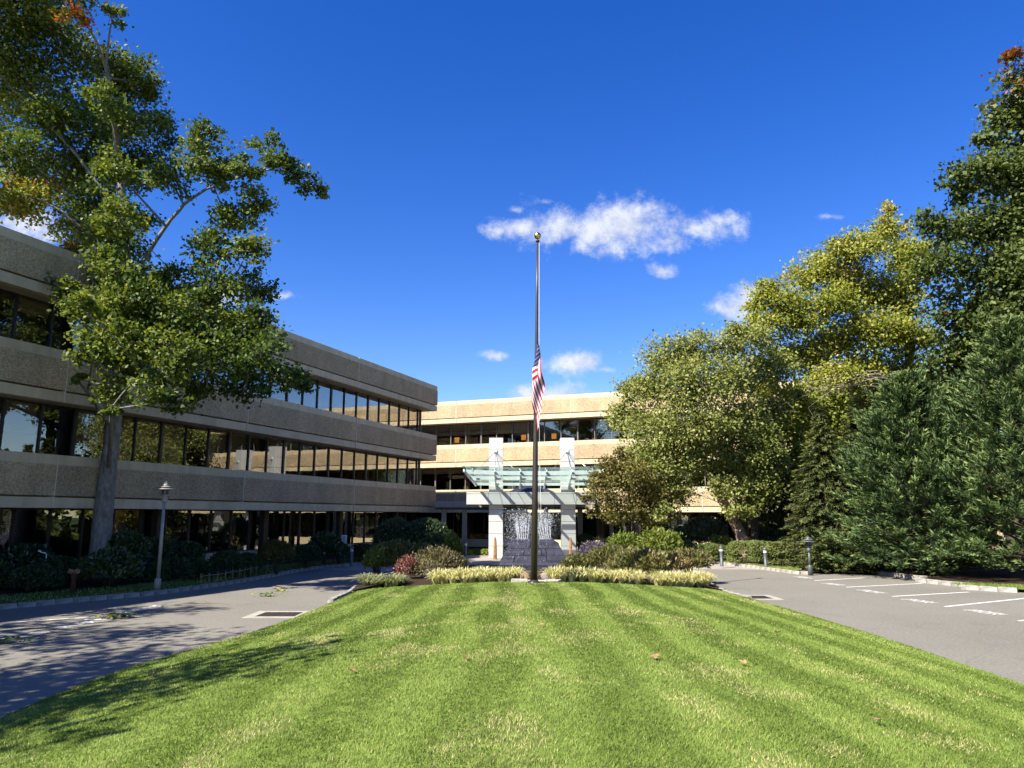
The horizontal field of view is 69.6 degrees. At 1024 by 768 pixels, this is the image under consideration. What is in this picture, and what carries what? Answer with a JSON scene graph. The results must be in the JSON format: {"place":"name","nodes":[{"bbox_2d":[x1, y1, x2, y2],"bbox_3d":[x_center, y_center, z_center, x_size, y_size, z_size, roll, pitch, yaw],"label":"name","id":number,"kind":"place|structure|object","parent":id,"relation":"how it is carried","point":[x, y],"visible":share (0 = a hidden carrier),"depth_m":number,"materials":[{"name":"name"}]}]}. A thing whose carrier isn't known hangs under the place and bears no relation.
{"place":"outdoors","nodes":[
{"label":"outdoors","id":0,"kind":"place"},
{"bbox_2d":[0,553,362,594],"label":"planting bed","id":1,"kind":"object","parent":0,"point":[94,583],"visible":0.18,"depth_m":24.84,"materials":[{"name":"brown soil"}]},
{"bbox_2d":[0,559,15,584],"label":"shrub","id":2,"kind":"object","parent":1,"relation":"on","point":[5,569],"visible":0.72,"depth_m":22.47,"materials":[{"name":"green plant"}]},
{"bbox_2d":[0,542,59,568],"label":"shrub","id":3,"kind":"object","parent":1,"relation":"on","point":[18,554],"visible":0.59,"depth_m":24.59,"materials":[{"name":"green plant"}]},
{"bbox_2d":[0,563,65,590],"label":"shrub","id":4,"kind":"object","parent":1,"relation":"on","point":[46,574],"visible":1,"depth_m":22.56,"materials":[{"name":"green plant"}]},
{"bbox_2d":[38,555,87,585],"bbox_3d":[-14.868,6.236,24.243,1.782,1.272,1.456,0,-10,0],"label":"shrub","id":5,"kind":"object","parent":1,"relation":"on","point":[64,563],"visible":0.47,"depth_m":24.08,"materials":[{"name":"green plant"}]},
{"bbox_2d":[67,568,79,593],"bbox_3d":[-13.416,6.040,22.521,0.377,0.798,0.249,0,-10,0],"label":"standpipe","id":6,"kind":"object","parent":1,"relation":"on","point":[73,573],"visible":0.86,"depth_m":22.50,"materials":[{"name":"metal"}]},
{"bbox_2d":[76,545,146,585],"bbox_3d":[-13.349,6.112,24.516,2.197,1.525,1.917,0,-10,0],"label":"shrub","id":7,"kind":"object","parent":1,"relation":"on","point":[114,562],"visible":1,"depth_m":24.06,"materials":[{"name":"green plant"}]},
{"bbox_2d":[106,529,156,559],"bbox_3d":[-14.305,6.113,27.278,2.182,1.560,1.786,0,-10,0],"label":"shrub","id":8,"kind":"object","parent":1,"relation":"on","point":[142,545],"visible":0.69,"depth_m":27.02,"materials":[{"name":"green plant"}]},
{"bbox_2d":[129,561,171,581],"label":"shrub","id":9,"kind":"object","parent":1,"relation":"on","point":[150,570],"visible":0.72,"depth_m":25.61,"materials":[{"name":"green plant"}]},
{"bbox_2d":[132,536,178,561],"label":"shrub","id":10,"kind":"object","parent":1,"relation":"on","point":[170,549],"visible":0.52,"depth_m":27.89,"materials":[{"name":"green plant"}]},
{"bbox_2d":[0,0,330,577],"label":"oak tree","id":11,"kind":"object","parent":1,"relation":"on","point":[120,277],"visible":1,"depth_m":26.60,"materials":[{"name":"green plant"}]},
{"bbox_2d":[154,555,196,579],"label":"shrub","id":12,"kind":"object","parent":1,"relation":"on","point":[177,564],"visible":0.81,"depth_m":26.44,"materials":[{"name":"green plant"}]},
{"bbox_2d":[162,540,206,558],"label":"shrub","id":13,"kind":"object","parent":1,"relation":"on","point":[186,549],"visible":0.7,"depth_m":29.16,"materials":[{"name":"green plant"}]},
{"bbox_2d":[177,556,213,577],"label":"shrub","id":14,"kind":"object","parent":1,"relation":"on","point":[204,565],"visible":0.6,"depth_m":27.27,"materials":[{"name":"green plant"}]},
{"bbox_2d":[0,558,362,603],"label":"verge","id":15,"kind":"structure","parent":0,"point":[150,584],"depth_m":24.41,"materials":[{"name":"plant"}]},
{"bbox_2d":[154,482,176,589],"bbox_3d":[-11.620,5.037,24.445,0.690,3.568,0.690,0,-10,0],"label":"lamp post","id":16,"kind":"object","parent":15,"relation":"on","point":[165,488],"visible":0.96,"depth_m":24.44,"materials":[{"name":"grey metal"}]},
{"bbox_2d":[209,550,246,575],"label":"shrub","id":17,"kind":"object","parent":15,"relation":"on","point":[232,559],"visible":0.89,"depth_m":28.61,"materials":[{"name":"green plant"}]},
{"bbox_2d":[232,552,263,575],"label":"shrub","id":18,"kind":"object","parent":15,"relation":"on","point":[252,560],"visible":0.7,"depth_m":29.44,"materials":[{"name":"green plant"}]},
{"bbox_2d":[0,581,1023,767],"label":"lawn","id":19,"kind":"structure","parent":0,"point":[560,742],"depth_m":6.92,"materials":[{"name":"plant"}]},
{"bbox_2d":[528,232,540,582],"bbox_3d":[0.710,0.528,23.270,0.488,11.196,0.400,0,-10,0],"label":"flagpole","id":20,"kind":"object","parent":19,"relation":"on","point":[535,536],"visible":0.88,"depth_m":22.74,"materials":[{"name":"grey metal"}]},
{"bbox_2d":[532,342,544,430],"bbox_3d":[0.835,0.076,23.190,0.440,2.942,0.225,0,-10,0],"label":"flag","id":21,"kind":"object","parent":20,"relation":"attached to","point":[538,384],"visible":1,"depth_m":23.20,"materials":[{"name":"fabric"}]},
{"bbox_2d":[0,569,1023,716],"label":"road","id":22,"kind":"structure","parent":0,"point":[68,646],"depth_m":18.24,"materials":[{"name":"asphalt"}]},
{"bbox_2d":[0,562,362,609],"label":"kerb","id":23,"kind":"structure","parent":22,"relation":"on","point":[97,597],"depth_m":23.62,"materials":[{"name":"concrete"}]},
{"bbox_2d":[200,563,277,586],"bbox_3d":[-10.184,7.199,28.098,0.119,0.421,6.634,-1,-10,5],"label":"wire fence","id":24,"kind":"object","parent":23,"relation":"on","point":[267,565],"visible":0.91,"depth_m":27.02,"materials":[{"name":"metal"}]},
{"bbox_2d":[257,538,295,574],"bbox_3d":[-9.863,7.234,31.002,1.641,1.510,1.293,0,-10,0],"label":"shrub","id":25,"kind":"object","parent":23,"relation":"on","point":[282,548],"visible":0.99,"depth_m":30.81,"materials":[{"name":"green plant"}]},
{"bbox_2d":[294,543,321,567],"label":"shrub","id":26,"kind":"object","parent":23,"relation":"on","point":[311,550],"visible":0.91,"depth_m":33.84,"materials":[{"name":"green plant"}]},
{"bbox_2d":[0,225,437,580],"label":"office building","id":27,"kind":"structure","parent":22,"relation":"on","point":[241,479],"depth_m":34.02,"materials":[{"name":"concrete"}]},
{"bbox_2d":[242,611,309,617],"bbox_3d":[-5.974,5.950,18.945,1.480,0.076,1.320,0,-10,0],"label":"storm drain","id":28,"kind":"object","parent":22,"relation":"in","point":[275,614],"visible":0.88,"depth_m":18.86,"materials":[{"name":"concrete"}]},
{"bbox_2d":[327,589,351,602],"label":"lawn kerb","id":29,"kind":"structure","parent":22,"relation":"on","point":[338,596],"depth_m":22.48,"materials":[{"name":"concrete"}]},
{"bbox_2d":[350,572,723,591],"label":"island kerb","id":30,"kind":"structure","parent":22,"relation":"on","point":[358,583],"depth_m":25.53,"materials":[{"name":"concrete"}]},
{"bbox_2d":[351,564,721,590],"bbox_3d":[0.889,7.475,28.997,12.824,0.392,11.877,0,-10,0],"label":"island bed","id":31,"kind":"object","parent":30,"relation":"on","point":[415,580],"visible":0.12,"depth_m":25.18,"materials":[{"name":"brown plant"}]},
{"bbox_2d":[352,572,376,587],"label":"strap leaf plant","id":32,"kind":"object","parent":31,"relation":"on","point":[363,578],"visible":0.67,"depth_m":24.77,"materials":[{"name":"plant"}]},
{"bbox_2d":[361,546,391,574],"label":"shrub","id":33,"kind":"object","parent":31,"relation":"on","point":[372,557],"visible":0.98,"depth_m":27.47,"materials":[{"name":"green plant"}]},
{"bbox_2d":[382,572,404,586],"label":"strap leaf plant","id":34,"kind":"object","parent":31,"relation":"on","point":[395,580],"visible":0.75,"depth_m":24.31,"materials":[{"name":"plant"}]},
{"bbox_2d":[368,538,421,572],"bbox_3d":[-4.412,6.581,28.072,2.556,1.479,1.819,0,-10,0],"label":"shrub","id":35,"kind":"object","parent":31,"relation":"on","point":[395,549],"visible":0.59,"depth_m":27.76,"materials":[{"name":"green plant"}]},
{"bbox_2d":[393,554,417,578],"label":"shrub","id":36,"kind":"object","parent":31,"relation":"on","point":[402,566],"visible":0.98,"depth_m":25.76,"materials":[{"name":"red plant"}]},
{"bbox_2d":[409,555,444,577],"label":"shrub","id":37,"kind":"object","parent":31,"relation":"on","point":[422,568],"visible":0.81,"depth_m":25.89,"materials":[{"name":"green plant"}]},
{"bbox_2d":[421,568,447,584],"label":"strap leaf plant","id":38,"kind":"object","parent":31,"relation":"on","point":[434,576],"visible":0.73,"depth_m":23.91,"materials":[{"name":"plant"}]},
{"bbox_2d":[411,544,463,570],"bbox_3d":[-2.798,6.457,26.810,2.146,1.319,1.668,0,-10,0],"label":"shrub","id":39,"kind":"object","parent":31,"relation":"on","point":[435,554],"visible":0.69,"depth_m":26.67,"materials":[{"name":"green plant"}]},
{"bbox_2d":[443,529,463,552],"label":"shrub","id":40,"kind":"object","parent":31,"relation":"on","point":[453,543],"visible":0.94,"depth_m":32.35,"materials":[{"name":"green plant"}]},
{"bbox_2d":[439,549,471,569],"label":"shrub","id":41,"kind":"object","parent":31,"relation":"on","point":[464,559],"visible":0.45,"depth_m":27.09,"materials":[{"name":"green plant"}]},
{"bbox_2d":[452,567,477,582],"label":"strap leaf plant","id":42,"kind":"object","parent":31,"relation":"on","point":[463,579],"visible":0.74,"depth_m":23.68,"materials":[{"name":"plant"}]},
{"bbox_2d":[483,567,502,581],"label":"strap leaf plant","id":43,"kind":"object","parent":31,"relation":"on","point":[492,577],"visible":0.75,"depth_m":23.53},
{"bbox_2d":[490,566,513,581],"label":"strap leaf plant","id":44,"kind":"object","parent":31,"relation":"on","point":[499,577],"visible":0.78,"depth_m":23.47,"materials":[{"name":"plant"}]},
{"bbox_2d":[475,538,564,568],"bbox_3d":[0.920,7.356,31.395,5.000,1.570,5.000,0,-10,0],"label":"fountain","id":45,"kind":"object","parent":31,"relation":"on","point":[550,553],"visible":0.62,"depth_m":30.46,"materials":[{"name":"stone"}]},
{"bbox_2d":[493,507,570,566],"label":"fountain water","id":46,"kind":"structure","parent":45,"relation":"in","point":[525,530],"depth_m":31.42,"materials":[{"name":"white liquid"}]},
{"bbox_2d":[539,566,566,578],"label":"strap leaf plant","id":47,"kind":"object","parent":31,"relation":"on","point":[551,575],"visible":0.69,"depth_m":23.43,"materials":[{"name":"plant"}]},
{"bbox_2d":[562,565,582,581],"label":"strap leaf plant","id":48,"kind":"object","parent":31,"relation":"on","point":[570,578],"visible":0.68,"depth_m":23.46,"materials":[{"name":"plant"}]},
{"bbox_2d":[557,552,599,568],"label":"shrub","id":49,"kind":"object","parent":31,"relation":"on","point":[575,560],"visible":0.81,"depth_m":28.18,"materials":[{"name":"green plant"}]},
{"bbox_2d":[573,566,592,581],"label":"strap leaf plant","id":50,"kind":"object","parent":31,"relation":"on","point":[581,577],"visible":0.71,"depth_m":23.54,"materials":[{"name":"plant"}]},
{"bbox_2d":[576,540,605,555],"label":"shrub","id":51,"kind":"object","parent":31,"relation":"on","point":[589,547],"visible":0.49,"depth_m":32.71,"materials":[{"name":"purple plant"}]},
{"bbox_2d":[581,566,605,582],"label":"strap leaf plant","id":52,"kind":"object","parent":31,"relation":"on","point":[592,578],"visible":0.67,"depth_m":23.50,"materials":[{"name":"plant"}]},
{"bbox_2d":[583,542,631,568],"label":"shrub","id":53,"kind":"object","parent":31,"relation":"on","point":[596,557],"visible":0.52,"depth_m":27.70,"materials":[{"name":"green plant"}]},
{"bbox_2d":[603,529,639,547],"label":"shrub","id":54,"kind":"object","parent":31,"relation":"on","point":[621,538],"visible":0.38,"depth_m":30.12,"materials":[{"name":"green plant"}]},
{"bbox_2d":[612,568,632,583],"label":"strap leaf plant","id":55,"kind":"object","parent":31,"relation":"on","point":[622,579],"visible":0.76,"depth_m":23.72,"materials":[{"name":"plant"}]},
{"bbox_2d":[600,542,675,573],"bbox_3d":[4.348,6.256,25.712,2.614,1.412,2.043,0,-10,0],"label":"shrub","id":56,"kind":"object","parent":31,"relation":"on","point":[644,559],"visible":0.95,"depth_m":25.35,"materials":[{"name":"green plant"}]},
{"bbox_2d":[646,573,667,585],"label":"strap leaf plant","id":57,"kind":"object","parent":31,"relation":"on","point":[657,579],"visible":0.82,"depth_m":24.06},
{"bbox_2d":[635,526,684,551],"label":"shrub","id":58,"kind":"object","parent":31,"relation":"on","point":[658,538],"visible":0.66,"depth_m":29.63,"materials":[{"name":"green plant"}]},
{"bbox_2d":[659,571,679,585],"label":"strap leaf plant","id":59,"kind":"object","parent":31,"relation":"on","point":[669,582],"visible":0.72,"depth_m":24.27,"materials":[{"name":"plant"}]},
{"bbox_2d":[647,548,693,571],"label":"shrub","id":60,"kind":"object","parent":31,"relation":"on","point":[679,562],"visible":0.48,"depth_m":26.44,"materials":[{"name":"green plant"}]},
{"bbox_2d":[667,547,715,572],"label":"shrub","id":61,"kind":"object","parent":31,"relation":"on","point":[699,558],"visible":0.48,"depth_m":27.19,"materials":[{"name":"green plant"}]},
{"bbox_2d":[690,570,712,587],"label":"strap leaf plant","id":62,"kind":"object","parent":31,"relation":"on","point":[698,584],"visible":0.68,"depth_m":24.72,"materials":[{"name":"plant"}]},
{"bbox_2d":[748,595,783,599],"bbox_3d":[7.484,6.661,22.925,1.480,0.076,1.320,0,-10,0],"label":"storm drain","id":63,"kind":"object","parent":22,"relation":"in","point":[763,597],"visible":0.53,"depth_m":22.82,"materials":[{"name":"concrete"}]},
{"bbox_2d":[800,536,816,575],"bbox_3d":[12.748,7.346,31.616,0.690,1.668,0.690,0,-10,0],"label":"lamp post","id":64,"kind":"object","parent":22,"relation":"on","point":[808,550],"visible":1,"depth_m":31.56,"materials":[{"name":"metal"}]},
{"bbox_2d":[877,571,927,578],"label":"bay kerb","id":65,"kind":"structure","parent":22,"relation":"on","point":[898,575],"depth_m":30.36,"materials":[{"name":"concrete"}]},
{"bbox_2d":[915,578,963,586],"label":"bay kerb","id":66,"kind":"structure","parent":22,"relation":"on","point":[934,581],"depth_m":27.26,"materials":[{"name":"concrete"}]},
{"bbox_2d":[960,585,1017,592],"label":"bay kerb","id":67,"kind":"structure","parent":22,"relation":"on","point":[991,588],"depth_m":24.87,"materials":[{"name":"concrete"}]},
{"bbox_2d":[0,0,1023,441],"label":"sky","id":68,"kind":"structure","parent":0,"point":[664,157],"materials":[{"name":"blue"}]},
{"bbox_2d":[315,558,761,569],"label":"paved forecourt","id":69,"kind":"structure","parent":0,"point":[476,561],"depth_m":36.19,"materials":[{"name":"concrete"}]},
{"bbox_2d":[307,530,343,563],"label":"shrub","id":70,"kind":"object","parent":69,"relation":"on","point":[319,539],"visible":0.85,"depth_m":35.89,"materials":[{"name":"green plant"}]},
{"bbox_2d":[326,543,349,563],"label":"shrub","id":71,"kind":"object","parent":69,"relation":"on","point":[346,551],"visible":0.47,"depth_m":36.52,"materials":[{"name":"green plant"}]},
{"bbox_2d":[344,543,372,561],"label":"shrub","id":72,"kind":"object","parent":69,"relation":"on","point":[361,548],"visible":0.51,"depth_m":38.27,"materials":[{"name":"green plant"}]},
{"bbox_2d":[371,516,416,548],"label":"shrub","id":73,"kind":"object","parent":69,"relation":"on","point":[380,531],"visible":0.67,"depth_m":41.20,"materials":[{"name":"green plant"}]},
{"bbox_2d":[400,517,449,545],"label":"shrub","id":74,"kind":"object","parent":69,"relation":"on","point":[430,524],"visible":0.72,"depth_m":40.74,"materials":[{"name":"green plant"}]},
{"bbox_2d":[418,532,445,547],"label":"shrub","id":75,"kind":"object","parent":69,"relation":"on","point":[433,535],"visible":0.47,"depth_m":39.60,"materials":[{"name":"green plant"}]},
{"bbox_2d":[463,438,603,557],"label":"entrance portico","id":76,"kind":"structure","parent":69,"relation":"on","point":[495,498],"depth_m":44.16,"materials":[{"name":"white metal"}]},
{"bbox_2d":[576,533,596,550],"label":"shrub","id":77,"kind":"object","parent":69,"relation":"on","point":[580,538],"visible":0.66,"depth_m":45.29,"materials":[{"name":"green plant"}]},
{"bbox_2d":[576,445,687,538],"bbox_3d":[6.367,6.294,39.090,6.070,6.177,4.608,0,-10,0],"label":"ornamental tree","id":78,"kind":"object","parent":69,"relation":"on","point":[646,498],"visible":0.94,"depth_m":39.05,"materials":[{"name":"green plant"}]},
{"bbox_2d":[666,526,692,543],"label":"shrub","id":79,"kind":"object","parent":69,"relation":"on","point":[687,540],"visible":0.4,"depth_m":42.80,"materials":[{"name":"green plant"}]},
{"bbox_2d":[679,514,728,553],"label":"shrub","id":80,"kind":"object","parent":69,"relation":"on","point":[694,524],"visible":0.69,"depth_m":43.15,"materials":[{"name":"green plant"}]},
{"bbox_2d":[713,561,807,574],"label":"kerb","id":81,"kind":"structure","parent":69,"relation":"on","point":[769,568],"depth_m":34.47,"materials":[{"name":"concrete"}]},
{"bbox_2d":[765,540,794,566],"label":"hedge bush","id":82,"kind":"object","parent":69,"relation":"on","point":[769,546],"visible":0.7,"depth_m":35.05,"materials":[{"name":"green plant"}]},
{"bbox_2d":[467,547,718,554],"bbox_3d":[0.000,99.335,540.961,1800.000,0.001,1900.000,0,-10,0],"label":"ground","id":83,"kind":"structure","parent":0,"point":[504,548],"depth_m":58.71,"materials":[{"name":"grey"}]},
{"bbox_2d":[435,482,589,553],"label":"covered walk","id":84,"kind":"structure","parent":83,"relation":"on","point":[445,506],"depth_m":49.56,"materials":[{"name":"grey concrete"}]},
{"bbox_2d":[710,551,1023,589],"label":"bed","id":85,"kind":"object","parent":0,"point":[1004,575],"visible":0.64,"depth_m":30.64,"materials":[{"name":"brown soil"}]},
{"bbox_2d":[342,372,1006,550],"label":"office building","id":86,"kind":"structure","parent":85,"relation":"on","point":[474,426],"depth_m":60.81,"materials":[{"name":"concrete"}]},
{"bbox_2d":[593,314,815,559],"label":"birch tree","id":87,"kind":"object","parent":85,"relation":"on","point":[680,364],"visible":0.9,"depth_m":40.27,"materials":[{"name":"green plant"}]},
{"bbox_2d":[710,535,734,554],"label":"shrub","id":88,"kind":"object","parent":85,"relation":"on","point":[724,540],"visible":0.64,"depth_m":41.42,"materials":[{"name":"green plant"}]},
{"bbox_2d":[718,412,792,557],"bbox_3d":[13.440,5.609,40.352,4.350,7.987,3.627,0,-10,0],"label":"birch tree","id":89,"kind":"object","parent":85,"relation":"on","point":[764,452],"visible":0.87,"depth_m":39.98,"materials":[{"name":"green plant"}]},
{"bbox_2d":[759,526,782,541],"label":"shrub","id":90,"kind":"object","parent":85,"relation":"on","point":[764,531],"visible":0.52,"depth_m":44.22,"materials":[{"name":"green plant"}]},
{"bbox_2d":[716,436,834,551],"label":"background tree","id":91,"kind":"object","parent":85,"relation":"on","point":[780,512],"visible":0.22,"depth_m":44.81,"materials":[{"name":"green plant"}]},
{"bbox_2d":[796,531,869,572],"bbox_3d":[14.357,7.618,33.252,3.130,1.922,3.095,0,-10,0],"label":"shrub","id":92,"kind":"object","parent":85,"relation":"on","point":[832,549],"visible":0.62,"depth_m":32.62,"materials":[{"name":"green plant"}]},
{"bbox_2d":[769,406,898,574],"bbox_3d":[14.734,4.917,34.508,5.027,7.898,5.389,3,-11,-16],"label":"conifer tree","id":93,"kind":"object","parent":85,"relation":"on","point":[819,469],"visible":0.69,"depth_m":34.35,"materials":[{"name":"green plant"}]},
{"bbox_2d":[737,199,956,554],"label":"yellowing tree","id":94,"kind":"object","parent":85,"relation":"on","point":[838,292],"visible":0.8,"depth_m":45.63,"materials":[{"name":"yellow plant"}]},
{"bbox_2d":[783,326,941,493],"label":"background tree","id":95,"kind":"object","parent":85,"relation":"on","point":[873,347],"visible":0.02,"depth_m":51.23,"materials":[{"name":"green plant"}]},
{"bbox_2d":[797,396,939,567],"bbox_3d":[17.307,4.836,36.642,6.260,8.675,5.559,5,-11,-27],"label":"conifer tree","id":96,"kind":"object","parent":85,"relation":"on","point":[856,404],"visible":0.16,"depth_m":37.03,"materials":[{"name":"green plant"}]},
{"bbox_2d":[813,367,1021,575],"bbox_3d":[17.142,3.670,31.895,7.700,8.858,8.004,-8,-13,37],"label":"conifer tree","id":97,"kind":"object","parent":85,"relation":"on","point":[894,416],"visible":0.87,"depth_m":30.82,"materials":[{"name":"green plant"}]},
{"bbox_2d":[913,544,946,575],"bbox_3d":[16.961,7.195,30.143,1.154,1.292,1.137,4,-11,-24],"label":"conifer tree","id":98,"kind":"object","parent":85,"relation":"on","point":[927,570],"visible":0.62,"depth_m":29.99,"materials":[{"name":"green plant"}]},
{"bbox_2d":[869,42,1023,560],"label":"maple tree","id":99,"kind":"object","parent":85,"relation":"on","point":[1003,175],"visible":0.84,"depth_m":39.89,"materials":[{"name":"green plant"}]},
{"bbox_2d":[909,312,1023,572],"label":"conifer tree","id":100,"kind":"object","parent":85,"relation":"on","point":[1000,386],"visible":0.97,"depth_m":28.69,"materials":[{"name":"green plant"}]},
{"bbox_2d":[920,246,1013,431],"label":"background tree","id":101,"kind":"object","parent":85,"relation":"on","point":[948,285],"visible":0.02,"depth_m":48.35,"materials":[{"name":"green plant"}]},
{"label":"bay verge","id":102,"kind":"structure","parent":0,"visible":0},
{"bbox_2d":[953,581,1023,587],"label":"bay verge grass","id":103,"kind":"structure","parent":102,"relation":"on","point":[997,585],"depth_m":25.48,"materials":[{"name":"plant"}]},
{"label":"right verge","id":104,"kind":"structure","parent":0,"visible":0},
{"bbox_2d":[704,543,731,560],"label":"hedge bush","id":105,"kind":"object","parent":104,"relation":"on","point":[710,548],"visible":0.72,"depth_m":38.65,"materials":[{"name":"green plant"}]},
{"bbox_2d":[726,540,759,562],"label":"hedge bush","id":106,"kind":"object","parent":104,"relation":"on","point":[733,547],"visible":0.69,"depth_m":37.05,"materials":[{"name":"green plant"}]},
{"bbox_2d":[713,559,801,570],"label":"verge grass","id":107,"kind":"structure","parent":104,"relation":"on","point":[773,566],"depth_m":35.29,"materials":[{"name":"plant"}]},
{"bbox_2d":[745,540,775,563],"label":"hedge bush","id":108,"kind":"object","parent":104,"relation":"on","point":[755,546],"visible":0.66,"depth_m":36.12,"materials":[{"name":"green plant"}]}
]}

